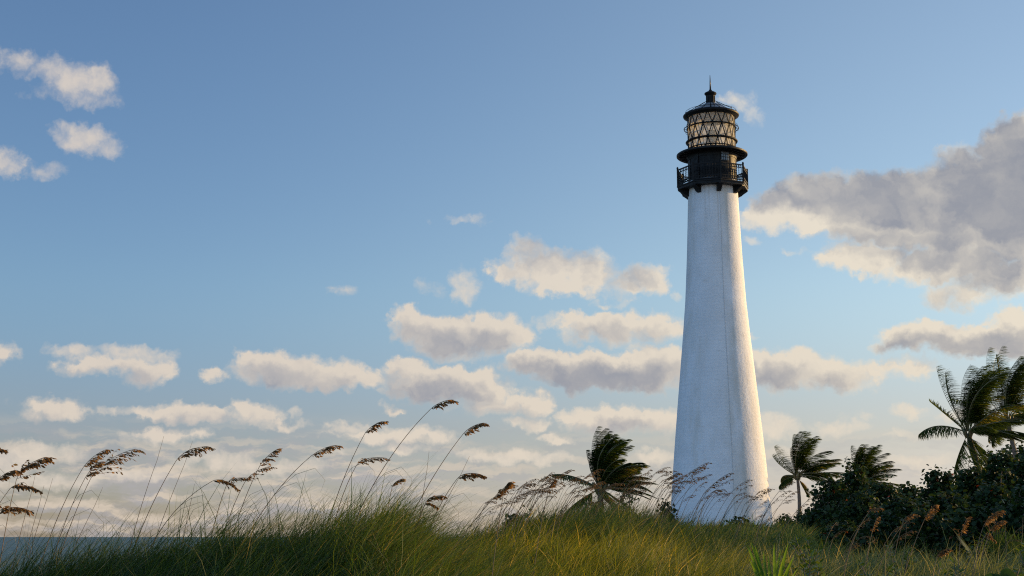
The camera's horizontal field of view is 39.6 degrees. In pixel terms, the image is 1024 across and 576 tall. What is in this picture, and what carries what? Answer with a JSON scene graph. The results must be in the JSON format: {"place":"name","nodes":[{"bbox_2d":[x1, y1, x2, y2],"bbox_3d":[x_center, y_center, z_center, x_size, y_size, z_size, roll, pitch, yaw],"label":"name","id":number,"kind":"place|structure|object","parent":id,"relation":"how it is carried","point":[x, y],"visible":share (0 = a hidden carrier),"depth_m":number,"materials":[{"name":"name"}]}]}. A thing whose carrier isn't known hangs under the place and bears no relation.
{"place":"outdoors","nodes":[
{"label":"outdoors","id":0,"kind":"place"},
{"bbox_2d":[0,537,463,575],"bbox_3d":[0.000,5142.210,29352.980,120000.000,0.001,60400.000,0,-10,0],"label":"sea","id":1,"kind":"structure","parent":0,"point":[12,544],"depth_m":576.55,"materials":[{"name":"liquid"}]},
{"bbox_2d":[0,0,1023,536],"label":"sky","id":2,"kind":"structure","parent":0,"point":[245,231],"materials":[{"name":"blue"}]},
{"bbox_2d":[677,514,830,534],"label":"meadow grass","id":3,"kind":"structure","parent":0,"point":[782,526],"depth_m":56.02,"materials":[{"name":"plant"}]},
{"bbox_3d":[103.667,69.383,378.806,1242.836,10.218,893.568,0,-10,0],"label":"ground","id":4,"kind":"structure","parent":0,"visible":0},
{"bbox_2d":[0,470,25,547],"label":"sea oat","id":5,"kind":"object","parent":4,"relation":"on","point":[4,477],"visible":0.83,"depth_m":10.11,"materials":[{"name":"brown plant"}]},
{"bbox_2d":[0,506,33,516],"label":"sea oat","id":6,"kind":"object","parent":4,"relation":"on","point":[5,510],"visible":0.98,"depth_m":9.68,"materials":[{"name":"plant"}]},
{"bbox_2d":[0,482,42,501],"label":"sea oat","id":7,"kind":"object","parent":4,"relation":"on","point":[24,487],"visible":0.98,"depth_m":9.91,"materials":[{"name":"plant"}]},
{"bbox_2d":[11,478,34,573],"bbox_3d":[-3.617,1.918,10.421,0.190,1.131,0.015,0,-10,0],"label":"bare stalk","id":8,"kind":"object","parent":4,"relation":"on","point":[21,530],"visible":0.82,"depth_m":10.44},
{"bbox_2d":[0,457,55,574],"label":"sea oat","id":9,"kind":"object","parent":4,"relation":"on","point":[46,460],"visible":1,"depth_m":9.51,"materials":[{"name":"brown plant"}]},
{"bbox_2d":[38,449,113,571],"bbox_3d":[-3.555,1.975,11.432,0.644,1.351,0.172,0,-10,0],"label":"sea oat","id":10,"kind":"object","parent":4,"relation":"on","point":[95,459],"visible":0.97,"depth_m":11.52,"materials":[{"name":"plant"}]},
{"bbox_2d":[50,461,104,565],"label":"sea oat","id":11,"kind":"object","parent":4,"relation":"on","point":[100,464],"visible":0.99,"depth_m":10.91,"materials":[{"name":"brown plant"}]},
{"bbox_2d":[57,449,145,563],"bbox_3d":[-3.270,1.904,11.154,0.748,1.286,0.222,0,-10,0],"label":"sea oat","id":12,"kind":"object","parent":4,"relation":"on","point":[111,461],"visible":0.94,"depth_m":11.23,"materials":[{"name":"brown plant"}]},
{"bbox_2d":[125,437,163,566],"bbox_3d":[-2.835,1.755,10.861,0.301,1.243,0.008,0,-10,0],"label":"bare stalk","id":13,"kind":"object","parent":4,"relation":"on","point":[141,506],"visible":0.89,"depth_m":10.87,"materials":[{"name":"plant"}]},
{"bbox_2d":[128,446,215,561],"bbox_3d":[-2.690,1.828,11.051,0.731,1.189,0.195,0,-10,0],"label":"sea oat","id":14,"kind":"object","parent":4,"relation":"on","point":[196,452],"visible":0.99,"depth_m":11.12,"materials":[{"name":"plant"}]},
{"bbox_2d":[145,480,240,558],"bbox_3d":[-2.552,1.969,11.143,0.805,0.929,0.122,0,-10,0],"label":"sea oat","id":15,"kind":"object","parent":4,"relation":"on","point":[227,483],"visible":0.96,"depth_m":11.20,"materials":[{"name":"brown plant"}]},
{"bbox_2d":[210,477,250,542],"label":"sea oat","id":16,"kind":"object","parent":4,"relation":"on","point":[236,480],"visible":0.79,"depth_m":11.60,"materials":[{"name":"plant"}]},
{"bbox_2d":[219,466,276,549],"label":"sea oat","id":17,"kind":"object","parent":4,"relation":"on","point":[254,473],"visible":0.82,"depth_m":11.52,"materials":[{"name":"brown plant"}]},
{"bbox_2d":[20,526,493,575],"bbox_3d":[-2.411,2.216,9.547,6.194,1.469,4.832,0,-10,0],"label":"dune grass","id":18,"kind":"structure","parent":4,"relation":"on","point":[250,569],"depth_m":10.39,"materials":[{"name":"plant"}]},
{"bbox_2d":[232,448,282,536],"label":"sea oat","id":19,"kind":"object","parent":4,"relation":"on","point":[275,452],"visible":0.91,"depth_m":11.32,"materials":[{"name":"brown plant"}]},
{"bbox_2d":[247,445,343,535],"bbox_3d":[-1.785,1.778,11.160,0.915,1.084,0.122,0,-10,0],"label":"sea oat","id":20,"kind":"object","parent":4,"relation":"on","point":[330,448],"visible":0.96,"depth_m":11.24,"materials":[{"name":"brown plant"}]},
{"bbox_2d":[0,451,631,575],"bbox_3d":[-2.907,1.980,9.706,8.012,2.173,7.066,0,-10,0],"label":"dune grass","id":21,"kind":"structure","parent":4,"relation":"on","point":[301,567],"depth_m":10.28,"materials":[{"name":"plant"}]},
{"bbox_2d":[328,421,388,523],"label":"sea oat","id":22,"kind":"object","parent":4,"relation":"on","point":[372,429],"visible":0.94,"depth_m":11.77,"materials":[{"name":"brown plant"}]},
{"bbox_2d":[336,457,389,524],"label":"sea oat","id":23,"kind":"object","parent":4,"relation":"on","point":[372,461],"visible":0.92,"depth_m":11.64,"materials":[{"name":"brown plant"}]},
{"bbox_2d":[389,479,405,500],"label":"sea oat","id":24,"kind":"object","parent":4,"relation":"on","point":[400,482],"visible":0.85,"depth_m":12.07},
{"bbox_2d":[351,400,458,529],"bbox_3d":[-0.878,1.486,11.138,0.916,1.230,0.106,0,-10,0],"label":"sea oat","id":25,"kind":"object","parent":4,"relation":"on","point":[444,404],"visible":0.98,"depth_m":11.19,"materials":[{"name":"brown plant"}]},
{"bbox_2d":[416,495,449,534],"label":"sea oat","id":26,"kind":"object","parent":4,"relation":"on","point":[439,497],"visible":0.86,"depth_m":10.77,"materials":[{"name":"brown plant"}]},
{"bbox_2d":[412,498,455,537],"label":"sea oat","id":27,"kind":"object","parent":4,"relation":"on","point":[431,505],"visible":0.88,"depth_m":10.68,"materials":[{"name":"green plant"}]},
{"bbox_2d":[411,423,489,516],"bbox_3d":[-0.557,1.592,11.203,0.762,1.060,0.094,0,-10,0],"label":"sea oat","id":28,"kind":"object","parent":4,"relation":"on","point":[470,429],"visible":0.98,"depth_m":11.27,"materials":[{"name":"plant"}]},
{"bbox_2d":[427,473,486,532],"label":"sea oat","id":29,"kind":"object","parent":4,"relation":"on","point":[471,476],"visible":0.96,"depth_m":11.43,"materials":[{"name":"plant"}]},
{"bbox_2d":[439,484,517,567],"bbox_3d":[-0.321,1.764,9.658,0.734,0.857,0.100,0,-10,0],"label":"sea oat","id":30,"kind":"object","parent":4,"relation":"on","point":[500,493],"visible":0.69,"depth_m":9.70,"materials":[{"name":"brown plant"}]},
{"bbox_2d":[500,505,530,532],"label":"scrub bush","id":31,"kind":"object","parent":4,"relation":"on","point":[512,517],"visible":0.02,"depth_m":43.45,"materials":[{"name":"green plant"}]},
{"bbox_2d":[492,482,541,575],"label":"sea oat","id":32,"kind":"object","parent":4,"relation":"on","point":[509,485],"visible":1,"depth_m":9.07,"materials":[{"name":"brown plant"}]},
{"bbox_2d":[500,483,535,547],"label":"sea oat","id":33,"kind":"object","parent":4,"relation":"on","point":[533,484],"visible":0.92,"depth_m":17.67,"materials":[{"name":"plant"}]},
{"bbox_2d":[508,475,554,544],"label":"sea oat","id":34,"kind":"object","parent":4,"relation":"on","point":[528,494],"visible":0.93,"depth_m":19.45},
{"bbox_2d":[511,490,556,540],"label":"sea oat","id":35,"kind":"object","parent":4,"relation":"on","point":[530,500],"visible":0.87,"depth_m":18.86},
{"bbox_2d":[508,476,560,540],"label":"sea oat","id":36,"kind":"object","parent":4,"relation":"on","point":[535,491],"visible":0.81,"depth_m":19.26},
{"bbox_2d":[513,482,563,547],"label":"sea oat","id":37,"kind":"object","parent":4,"relation":"on","point":[531,500],"visible":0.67,"depth_m":17.92,"materials":[{"name":"plant"}]},
{"bbox_2d":[522,489,555,536],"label":"sea oat","id":38,"kind":"object","parent":4,"relation":"on","point":[534,502],"visible":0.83,"depth_m":18.98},
{"bbox_2d":[533,480,557,574],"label":"sea oat","id":39,"kind":"object","parent":4,"relation":"on","point":[553,483],"visible":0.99,"depth_m":12.36,"materials":[{"name":"plant"}]},
{"bbox_2d":[519,469,574,537],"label":"sea oat","id":40,"kind":"object","parent":4,"relation":"on","point":[547,486],"visible":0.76,"depth_m":19.98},
{"bbox_2d":[526,480,580,532],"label":"sea oat","id":41,"kind":"object","parent":4,"relation":"on","point":[552,497],"visible":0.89,"depth_m":20.00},
{"bbox_2d":[544,483,603,538],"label":"sea oat","id":42,"kind":"object","parent":4,"relation":"on","point":[574,497],"visible":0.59,"depth_m":18.32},
{"bbox_2d":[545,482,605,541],"bbox_3d":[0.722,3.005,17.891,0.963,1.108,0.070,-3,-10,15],"label":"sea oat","id":43,"kind":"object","parent":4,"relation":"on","point":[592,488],"visible":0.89,"depth_m":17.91,"materials":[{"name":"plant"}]},
{"bbox_2d":[549,469,604,541],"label":"sea oat","id":44,"kind":"object","parent":4,"relation":"on","point":[592,476],"visible":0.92,"depth_m":17.92,"materials":[{"name":"plant"}]},
{"bbox_2d":[561,477,600,536],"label":"sea oat","id":45,"kind":"object","parent":4,"relation":"on","point":[579,491],"visible":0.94,"depth_m":19.94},
{"bbox_2d":[552,426,657,513],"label":"palm tree","id":46,"kind":"object","parent":4,"relation":"on","point":[605,455],"visible":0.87,"depth_m":65.19,"materials":[{"name":"green plant"}]},
{"bbox_2d":[439,477,805,575],"bbox_3d":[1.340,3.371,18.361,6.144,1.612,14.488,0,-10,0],"label":"golden grass","id":47,"kind":"structure","parent":4,"relation":"on","point":[572,550],"depth_m":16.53,"materials":[{"name":"plant"}]},
{"bbox_2d":[615,483,638,516],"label":"scrub bush","id":48,"kind":"object","parent":4,"relation":"on","point":[631,500],"visible":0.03,"depth_m":57.41,"materials":[{"name":"green plant"}]},
{"bbox_2d":[640,473,680,522],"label":"sea oat","id":49,"kind":"object","parent":4,"relation":"on","point":[660,485],"visible":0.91,"depth_m":23.35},
{"bbox_2d":[656,498,677,524],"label":"scrub bush","id":50,"kind":"object","parent":4,"relation":"on","point":[673,510],"visible":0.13,"depth_m":61.18,"materials":[{"name":"green plant"}]},
{"bbox_2d":[656,481,696,523],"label":"sea oat","id":51,"kind":"object","parent":4,"relation":"on","point":[673,488],"visible":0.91,"depth_m":24.14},
{"bbox_2d":[663,467,708,521],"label":"sea oat","id":52,"kind":"object","parent":4,"relation":"on","point":[683,484],"visible":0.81,"depth_m":26.92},
{"bbox_2d":[661,462,711,523],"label":"sea oat","id":53,"kind":"object","parent":4,"relation":"on","point":[706,464],"visible":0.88,"depth_m":24.79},
{"bbox_2d":[686,473,734,533],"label":"sea oat","id":54,"kind":"object","parent":4,"relation":"on","point":[708,490],"visible":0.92,"depth_m":24.26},
{"bbox_2d":[671,79,772,525],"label":"lighthouse","id":55,"kind":"object","parent":4,"relation":"on","point":[718,425],"visible":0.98,"depth_m":89.04,"materials":[{"name":"white paint"}]},
{"bbox_2d":[726,515,761,529],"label":"scrub bush","id":56,"kind":"object","parent":4,"relation":"on","point":[735,520],"visible":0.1,"depth_m":59.17,"materials":[{"name":"green plant"}]},
{"bbox_2d":[747,543,796,575],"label":"spider lily","id":57,"kind":"object","parent":4,"relation":"on","point":[758,571],"visible":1,"depth_m":12.76,"materials":[{"name":"green plant"}]},
{"bbox_2d":[755,481,794,543],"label":"sea oat","id":58,"kind":"object","parent":4,"relation":"on","point":[771,501],"visible":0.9,"depth_m":24.80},
{"bbox_2d":[762,491,799,549],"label":"sea oat","id":59,"kind":"object","parent":4,"relation":"on","point":[793,493],"visible":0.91,"depth_m":27.27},
{"bbox_2d":[774,513,796,526],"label":"scrub bush","id":60,"kind":"object","parent":4,"relation":"on","point":[786,516],"visible":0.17,"depth_m":80.83,"materials":[{"name":"green plant"}]},
{"bbox_2d":[557,498,1023,575],"bbox_3d":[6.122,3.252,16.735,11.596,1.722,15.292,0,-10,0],"label":"meadow grass","id":61,"kind":"structure","parent":4,"relation":"on","point":[926,568],"depth_m":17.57,"materials":[{"name":"plant"}]},
{"bbox_2d":[772,495,821,546],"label":"sea oat","id":62,"kind":"object","parent":4,"relation":"on","point":[796,511],"visible":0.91,"depth_m":25.38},
{"bbox_2d":[776,551,818,575],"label":"leafy weed","id":63,"kind":"object","parent":4,"relation":"on","point":[785,568],"visible":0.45,"depth_m":15.46,"materials":[{"name":"green plant"}]},
{"bbox_2d":[792,508,807,526],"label":"scrub bush","id":64,"kind":"object","parent":4,"relation":"on","point":[798,517],"visible":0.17,"depth_m":76.94,"materials":[{"name":"green plant"}]},
{"bbox_2d":[788,535,820,574],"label":"leafy weed","id":65,"kind":"object","parent":4,"relation":"on","point":[801,554],"visible":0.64,"depth_m":16.63,"materials":[{"name":"green plant"}]},
{"bbox_2d":[773,431,843,523],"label":"palm tree","id":66,"kind":"object","parent":4,"relation":"on","point":[800,461],"visible":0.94,"depth_m":99.05,"materials":[{"name":"green plant"}]},
{"bbox_2d":[803,545,823,575],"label":"leafy weed","id":67,"kind":"object","parent":4,"relation":"on","point":[815,561],"visible":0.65,"depth_m":15.03,"materials":[{"name":"green plant"}]},
{"bbox_2d":[797,548,833,575],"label":"leafy weed","id":68,"kind":"object","parent":4,"relation":"on","point":[820,567],"visible":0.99,"depth_m":13.07,"materials":[{"name":"green plant"}]},
{"bbox_2d":[800,500,841,532],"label":"sea grape bush","id":69,"kind":"object","parent":4,"relation":"on","point":[817,517],"visible":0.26,"depth_m":49.17,"materials":[{"name":"green plant"}]},
{"bbox_2d":[800,472,854,528],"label":"sea grape bush","id":70,"kind":"object","parent":4,"relation":"on","point":[831,490],"visible":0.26,"depth_m":63.07,"materials":[{"name":"green plant"}]},
{"bbox_2d":[815,518,860,551],"bbox_3d":[8.107,6.177,34.402,1.662,1.447,1.561,-9,-13,40],"label":"sea grape bush","id":71,"kind":"object","parent":4,"relation":"on","point":[848,533],"visible":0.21,"depth_m":34.23,"materials":[{"name":"green plant"}]},
{"bbox_2d":[828,488,882,528],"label":"sea grape bush","id":72,"kind":"object","parent":4,"relation":"on","point":[855,509],"visible":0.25,"depth_m":45.25,"materials":[{"name":"green plant"}]},
{"bbox_2d":[840,457,876,506],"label":"sea grape bush","id":73,"kind":"object","parent":4,"relation":"on","point":[856,479],"visible":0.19,"depth_m":65.29,"materials":[{"name":"green plant"}]},
{"bbox_2d":[844,506,883,574],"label":"sea oat","id":74,"kind":"object","parent":4,"relation":"on","point":[876,509],"visible":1,"depth_m":15.29,"materials":[{"name":"plant"}]},
{"bbox_2d":[865,516,880,571],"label":"sea oat","id":75,"kind":"object","parent":4,"relation":"on","point":[877,522],"visible":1,"depth_m":16.76,"materials":[{"name":"plant"}]},
{"bbox_2d":[851,444,902,489],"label":"palm tree","id":76,"kind":"object","parent":4,"relation":"on","point":[869,459],"visible":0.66,"depth_m":103.00,"materials":[{"name":"green plant"}]},
{"bbox_2d":[849,503,906,561],"bbox_3d":[8.102,5.412,30.498,1.728,1.577,1.563,-4,-11,23],"label":"sea grape bush","id":77,"kind":"object","parent":4,"relation":"on","point":[890,524],"visible":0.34,"depth_m":30.38,"materials":[{"name":"green plant"}]},
{"bbox_2d":[860,560,900,575],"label":"leafy weed","id":78,"kind":"object","parent":4,"relation":"on","point":[890,572],"visible":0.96,"depth_m":11.97,"materials":[{"name":"green plant"}]},
{"bbox_2d":[866,472,899,505],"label":"sea grape bush","id":79,"kind":"object","parent":4,"relation":"on","point":[881,489],"visible":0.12,"depth_m":63.06,"materials":[{"name":"green plant"}]},
{"bbox_2d":[876,515,920,575],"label":"sea oat","id":80,"kind":"object","parent":4,"relation":"on","point":[896,533],"visible":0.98,"depth_m":15.20,"materials":[{"name":"plant"}]},
{"bbox_2d":[873,492,924,526],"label":"sea grape bush","id":81,"kind":"object","parent":4,"relation":"on","point":[908,503],"visible":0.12,"depth_m":42.29,"materials":[{"name":"green plant"}]},
{"bbox_2d":[884,531,916,571],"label":"sea oat","id":82,"kind":"object","parent":4,"relation":"on","point":[912,532],"visible":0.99,"depth_m":15.02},
{"bbox_2d":[885,544,916,575],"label":"leafy weed","id":83,"kind":"object","parent":4,"relation":"on","point":[906,557],"visible":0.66,"depth_m":16.76,"materials":[{"name":"green plant"}]},
{"bbox_2d":[885,481,921,504],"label":"sea grape bush","id":84,"kind":"object","parent":4,"relation":"on","point":[907,490],"visible":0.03,"depth_m":61.25,"materials":[{"name":"green plant"}]},
{"bbox_2d":[891,514,915,575],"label":"sea oat","id":85,"kind":"object","parent":4,"relation":"on","point":[908,516],"visible":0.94,"depth_m":15.78,"materials":[{"name":"plant"}]},
{"bbox_2d":[884,501,952,566],"bbox_3d":[8.365,5.080,28.540,1.855,1.624,1.633,0,-10,0],"label":"sea grape bush","id":86,"kind":"object","parent":4,"relation":"on","point":[931,531],"visible":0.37,"depth_m":28.36,"materials":[{"name":"green plant"}]},
{"bbox_2d":[904,505,939,574],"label":"sea oat","id":87,"kind":"object","parent":4,"relation":"on","point":[931,511],"visible":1,"depth_m":13.80,"materials":[{"name":"plant"}]},
{"bbox_2d":[914,464,958,501],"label":"sea grape bush","id":88,"kind":"object","parent":4,"relation":"on","point":[933,483],"visible":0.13,"depth_m":59.28,"materials":[{"name":"green plant"}]},
{"bbox_2d":[933,549,952,573],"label":"sea oat","id":89,"kind":"object","parent":4,"relation":"on","point":[943,553],"visible":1,"depth_m":12.75,"materials":[{"name":"plant"}]},
{"bbox_2d":[917,486,975,518],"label":"sea grape bush","id":90,"kind":"object","parent":4,"relation":"on","point":[943,500],"visible":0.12,"depth_m":40.26,"materials":[{"name":"green plant"}]},
{"bbox_2d":[942,557,965,575],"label":"leafy weed","id":91,"kind":"object","parent":4,"relation":"on","point":[953,568],"visible":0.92,"depth_m":14.38,"materials":[{"name":"green plant"}]},
{"bbox_2d":[953,517,972,569],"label":"sea oat","id":92,"kind":"object","parent":4,"relation":"on","point":[967,523],"visible":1,"depth_m":14.29,"materials":[{"name":"plant"}]},
{"bbox_2d":[949,453,984,503],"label":"sea grape bush","id":93,"kind":"object","parent":4,"relation":"on","point":[970,480],"visible":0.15,"depth_m":57.23,"materials":[{"name":"green plant"}]},
{"bbox_2d":[923,499,1014,566],"bbox_3d":[9.032,4.910,27.502,1.962,1.662,1.689,0,-10,0],"label":"sea grape bush","id":94,"kind":"object","parent":4,"relation":"on","point":[958,522],"visible":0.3,"depth_m":27.36,"materials":[{"name":"green plant"}]},
{"bbox_2d":[961,545,979,567],"bbox_3d":[6.230,3.796,19.315,0.267,0.650,0.348,-5,-11,26],"label":"leafy weed","id":95,"kind":"object","parent":4,"relation":"on","point":[971,548],"visible":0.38,"depth_m":19.32,"materials":[{"name":"green plant"}]},
{"bbox_2d":[918,362,1023,474],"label":"palm tree","id":96,"kind":"object","parent":4,"relation":"on","point":[980,391],"visible":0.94,"depth_m":77.50,"materials":[{"name":"green plant"}]},
{"bbox_2d":[963,535,996,575],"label":"sea oat","id":97,"kind":"object","parent":4,"relation":"on","point":[975,548],"visible":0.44,"depth_m":14.75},
{"bbox_2d":[955,468,1012,513],"bbox_3d":[13.085,6.168,38.557,2.214,2.563,1.888,0,-10,0],"label":"sea grape bush","id":98,"kind":"object","parent":4,"relation":"on","point":[998,493],"visible":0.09,"depth_m":38.48,"materials":[{"name":"green plant"}]},
{"bbox_2d":[974,532,993,573],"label":"sea oat","id":99,"kind":"object","parent":4,"relation":"on","point":[989,536],"visible":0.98,"depth_m":14.08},
{"bbox_2d":[953,346,1023,460],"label":"palm tree","id":100,"kind":"object","parent":4,"relation":"on","point":[1012,390],"visible":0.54,"depth_m":83.86,"materials":[{"name":"green plant"}]},
{"bbox_2d":[972,510,1005,575],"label":"sea oat","id":101,"kind":"object","parent":4,"relation":"on","point":[991,519],"visible":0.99,"depth_m":14.00,"materials":[{"name":"plant"}]},
{"bbox_2d":[956,525,1023,566],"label":"fan palm","id":102,"kind":"object","parent":4,"relation":"on","point":[1010,544],"visible":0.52,"depth_m":21.72,"materials":[{"name":"green plant"}]},
{"bbox_2d":[978,521,1007,574],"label":"sea oat","id":103,"kind":"object","parent":4,"relation":"on","point":[997,524],"visible":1,"depth_m":13.80,"materials":[{"name":"plant"}]},
{"bbox_2d":[964,439,1023,483],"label":"sea grape bush","id":104,"kind":"object","parent":4,"relation":"on","point":[1022,448],"visible":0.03,"depth_m":97.67,"materials":[{"name":"green plant"}]},
{"bbox_2d":[974,445,1019,492],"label":"sea grape bush","id":105,"kind":"object","parent":4,"relation":"on","point":[992,472],"visible":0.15,"depth_m":55.48,"materials":[{"name":"green plant"}]},
{"bbox_2d":[976,497,1023,564],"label":"sea grape bush","id":106,"kind":"object","parent":4,"relation":"on","point":[1011,513],"visible":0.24,"depth_m":27.04,"materials":[{"name":"green plant"}]},
{"bbox_2d":[985,569,1015,575],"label":"sea grape seedling","id":107,"kind":"object","parent":4,"relation":"on","point":[1006,572],"visible":1,"depth_m":8.33,"materials":[{"name":"green plant"}]},
{"bbox_2d":[998,480,1023,519],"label":"sea grape bush","id":108,"kind":"object","parent":4,"relation":"on","point":[1018,495],"visible":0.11,"depth_m":37.51,"materials":[{"name":"green plant"}]},
{"bbox_2d":[1008,448,1023,499],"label":"sea grape bush","id":109,"kind":"object","parent":4,"relation":"on","point":[1018,470],"visible":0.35,"depth_m":53.44,"materials":[{"name":"green plant"}]},
{"bbox_2d":[1014,542,1023,571],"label":"leafy weed","id":110,"kind":"object","parent":4,"relation":"on","point":[1022,552],"visible":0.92,"depth_m":15.65,"materials":[{"name":"green plant"}]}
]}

